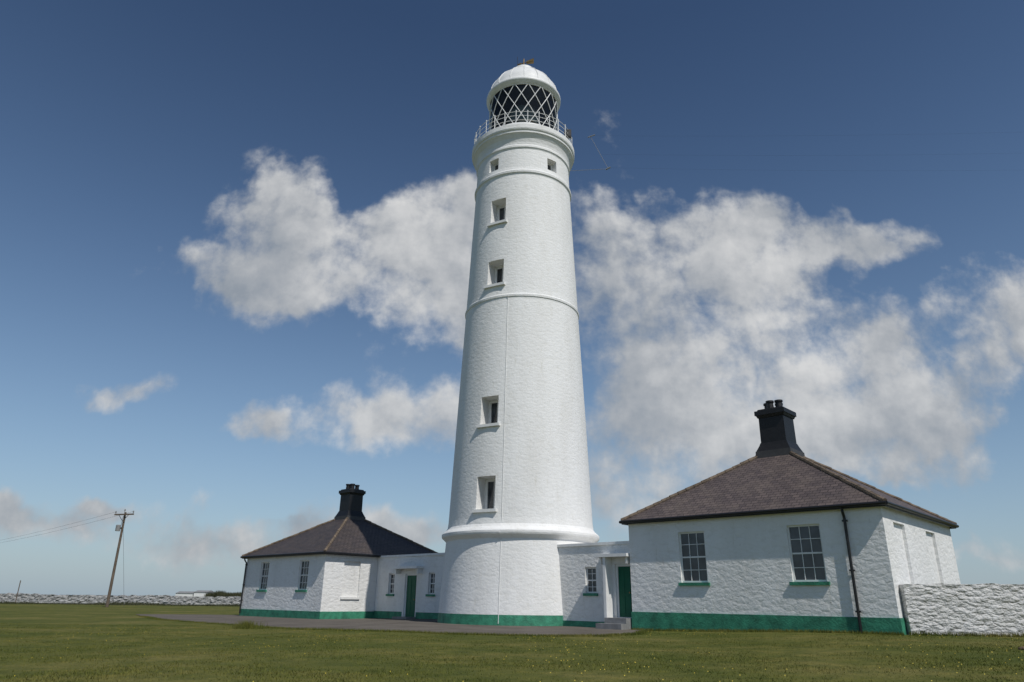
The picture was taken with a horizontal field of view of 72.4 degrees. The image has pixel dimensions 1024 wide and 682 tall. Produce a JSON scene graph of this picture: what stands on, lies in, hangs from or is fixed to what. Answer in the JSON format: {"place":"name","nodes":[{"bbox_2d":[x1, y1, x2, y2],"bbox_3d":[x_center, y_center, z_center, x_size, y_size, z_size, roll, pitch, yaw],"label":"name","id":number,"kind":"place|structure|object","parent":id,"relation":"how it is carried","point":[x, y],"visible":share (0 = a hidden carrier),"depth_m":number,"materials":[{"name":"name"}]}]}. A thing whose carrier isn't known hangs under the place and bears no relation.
{"place":"outdoors","nodes":[
{"label":"outdoors","id":0,"kind":"place"},
{"bbox_2d":[136,614,638,635],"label":"tarmac path","id":1,"kind":"structure","parent":0,"point":[422,625],"depth_m":32.99,"materials":[{"name":"grey asphalt"}]},
{"bbox_2d":[392,616,414,618],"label":"door step","id":2,"kind":"object","parent":1,"relation":"on","point":[401,617],"depth_m":43.19,"materials":[{"name":"grey concrete"}]},
{"bbox_2d":[596,617,631,629],"bbox_3d":[4.593,12.662,30.942,1.350,0.780,1.147,-17,-27,40],"label":"door step","id":3,"kind":"object","parent":1,"relation":"on","point":[614,623],"depth_m":30.64,"materials":[{"name":"grey concrete"}]},
{"bbox_2d":[0,604,1023,681],"bbox_3d":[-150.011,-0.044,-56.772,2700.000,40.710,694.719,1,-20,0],"label":"ground","id":4,"kind":"structure","parent":0,"point":[59,615],"depth_m":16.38,"materials":[{"name":"green plant"}]},
{"bbox_2d":[8,509,133,606],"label":"utility pole","id":5,"kind":"object","parent":4,"relation":"on","point":[118,527],"visible":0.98,"depth_m":80.34,"materials":[{"name":"brown wood"}]},
{"bbox_2d":[0,600,239,605],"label":"rough grass strip","id":6,"kind":"object","parent":4,"relation":"on","point":[113,603],"visible":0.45,"depth_m":94.76,"materials":[{"name":"green plant"}]},
{"bbox_2d":[0,593,240,604],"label":"rubble stonework","id":7,"kind":"object","parent":4,"relation":"on","point":[84,599],"visible":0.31,"depth_m":99.23,"materials":[{"name":"white stone"}]},
{"bbox_2d":[175,590,213,596],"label":"distant farm building","id":8,"kind":"structure","parent":4,"relation":"on","point":[199,593],"depth_m":185.92,"materials":[{"name":"white paint"}]},
{"bbox_2d":[204,590,240,596],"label":"hedge","id":9,"kind":"object","parent":4,"relation":"on","point":[219,593],"visible":0.25,"depth_m":184.24,"materials":[{"name":"green plant"}]},
{"bbox_2d":[223,619,268,628],"bbox_3d":[-11.581,12.330,30.516,1.957,0.406,1.363,1,-20,0],"label":"grass tuft","id":10,"kind":"object","parent":4,"relation":"on","point":[245,625],"visible":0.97,"depth_m":30.34,"materials":[{"name":"green plant"}]},
{"bbox_2d":[239,484,437,618],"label":"lighthouse keepers cottage","id":11,"kind":"structure","parent":4,"relation":"on","point":[326,570],"depth_m":46.89,"materials":[{"name":"white paint"}]},
{"bbox_2d":[259,562,269,589],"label":"window","id":12,"kind":"structure","parent":11,"relation":"in","point":[265,567],"depth_m":48.95,"materials":[{"name":"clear glass"}]},
{"bbox_2d":[298,560,308,589],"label":"window","id":13,"kind":"structure","parent":11,"relation":"in","point":[303,578],"depth_m":45.77,"materials":[{"name":"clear glass"}]},
{"bbox_2d":[374,555,444,616],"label":"walls","id":14,"kind":"structure","parent":4,"relation":"on","point":[423,601],"depth_m":44.71,"materials":[{"name":"white paint"}]},
{"bbox_2d":[389,574,394,593],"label":"window","id":15,"kind":"structure","parent":14,"relation":"attached to","point":[391,588],"depth_m":45.89,"materials":[{"name":"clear glass"}]},
{"bbox_2d":[374,611,437,618],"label":"plinth","id":16,"kind":"structure","parent":14,"relation":"attached to","point":[391,614],"depth_m":44.45,"materials":[{"name":"green paint"}]},
{"bbox_2d":[404,574,416,616],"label":"door frame","id":17,"kind":"object","parent":14,"relation":"attached to","point":[406,592],"visible":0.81,"depth_m":44.65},
{"bbox_2d":[392,566,423,616],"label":"door","id":18,"kind":"structure","parent":17,"relation":"in","point":[411,596],"depth_m":44.28,"materials":[{"name":"green wood"}]},
{"bbox_2d":[377,553,444,557],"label":"parapet coping","id":19,"kind":"object","parent":14,"relation":"on","point":[408,555],"visible":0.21,"depth_m":45.03,"materials":[{"name":"white paint"}]},
{"bbox_2d":[429,573,434,593],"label":"window","id":20,"kind":"structure","parent":14,"relation":"attached to","point":[432,583],"depth_m":43.38,"materials":[{"name":"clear glass"}]},
{"bbox_2d":[14,628,1018,681],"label":"buttercups","id":21,"kind":"object","parent":4,"relation":"on","point":[585,646],"visible":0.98,"depth_m":16.20,"materials":[{"name":"yellow plant"}]},
{"bbox_2d":[437,57,610,625],"bbox_3d":[0.628,-2.324,43.499,8.758,38.100,8.758,19,-27,-41],"label":"lighthouse","id":22,"kind":"object","parent":4,"relation":"on","point":[520,507],"visible":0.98,"depth_m":38.58,"materials":[{"name":"white paint"}]},
{"bbox_2d":[485,163,551,508],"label":"tower windows","id":23,"kind":"structure","parent":22,"relation":"in","point":[501,210],"depth_m":38.70,"materials":[{"name":"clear glass"}]},
{"bbox_2d":[140,615,1023,636],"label":"long grass","id":24,"kind":"structure","parent":4,"relation":"on","point":[641,631],"depth_m":25.49,"materials":[{"name":"green plant"}]},
{"bbox_2d":[558,544,631,621],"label":"walls","id":25,"kind":"structure","parent":4,"relation":"on","point":[574,563],"depth_m":33.36,"materials":[{"name":"white paint"}]},
{"bbox_2d":[563,620,604,626],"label":"plinth","id":26,"kind":"structure","parent":25,"relation":"attached to","point":[580,623],"depth_m":32.85,"materials":[{"name":"green paint"}]},
{"bbox_2d":[583,593,597,595],"bbox_3d":[3.724,11.932,32.925,0.830,0.122,0.190,-17,-27,40],"label":"window sill","id":27,"kind":"structure","parent":25,"relation":"attached to","point":[590,594],"depth_m":32.84,"materials":[{"name":"green paint"}]},
{"bbox_2d":[586,567,595,592],"bbox_3d":[3.824,11.368,33.239,0.630,1.180,0.072,-17,-27,40],"label":"window","id":28,"kind":"structure","parent":25,"relation":"attached to","point":[591,579],"depth_m":33.29,"materials":[{"name":"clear glass"}]},
{"bbox_2d":[557,541,628,546],"bbox_3d":[5.325,10.296,35.011,4.600,0.127,4.330,-17,-27,40],"label":"parapet coping","id":29,"kind":"object","parent":25,"relation":"on","point":[593,544],"visible":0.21,"depth_m":33.52,"materials":[{"name":"white paint"}]},
{"bbox_2d":[594,553,629,563],"bbox_3d":[4.700,10.034,32.225,1.760,0.440,0.617,-17,-27,40],"label":"door canopy","id":30,"kind":"object","parent":25,"relation":"attached to","point":[625,555],"visible":0.64,"depth_m":31.91,"materials":[{"name":"white paint"}]},
{"bbox_2d":[616,564,629,616],"bbox_3d":[5.181,11.363,31.884,0.896,2.274,0.097,-17,-27,40],"label":"door frame","id":31,"kind":"object","parent":25,"relation":"attached to","point":[617,577],"visible":0.55,"depth_m":32.15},
{"bbox_2d":[618,566,631,616],"bbox_3d":[5.170,11.404,31.857,0.720,2.175,0.127,-17,-27,40],"label":"door","id":32,"kind":"structure","parent":31,"relation":"in","point":[625,594],"depth_m":31.87,"materials":[{"name":"green paint"}]},
{"bbox_2d":[602,557,613,621],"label":"porch wall","id":33,"kind":"structure","parent":4,"relation":"on","point":[608,589],"depth_m":31.99,"materials":[{"name":"white paint"}]},
{"bbox_2d":[619,399,960,634],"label":"lighthouse keepers cottage","id":34,"kind":"structure","parent":4,"relation":"on","point":[779,530],"depth_m":28.04,"materials":[{"name":"white paint"}]},
{"bbox_2d":[679,531,707,582],"bbox_3d":[7.714,9.155,29.643,1.230,2.070,0.072,-17,-27,40],"label":"window","id":35,"kind":"structure","parent":34,"relation":"in","point":[692,544],"depth_m":29.68,"materials":[{"name":"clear glass"}]},
{"bbox_2d":[787,524,826,581],"bbox_3d":[11.223,8.062,26.595,1.280,2.090,0.072,-17,-27,40],"label":"window","id":36,"kind":"structure","parent":34,"relation":"in","point":[805,541],"depth_m":26.61,"materials":[{"name":"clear glass"}]},
{"bbox_2d":[899,583,1023,635],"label":"rubble stonework","id":37,"kind":"object","parent":4,"relation":"on","point":[975,608],"visible":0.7,"depth_m":24.13,"materials":[{"name":"white stone"}]},
{"bbox_2d":[0,0,1023,595],"label":"sky","id":38,"kind":"structure","parent":0,"point":[236,236],"materials":[{"name":"blue"}]}
]}

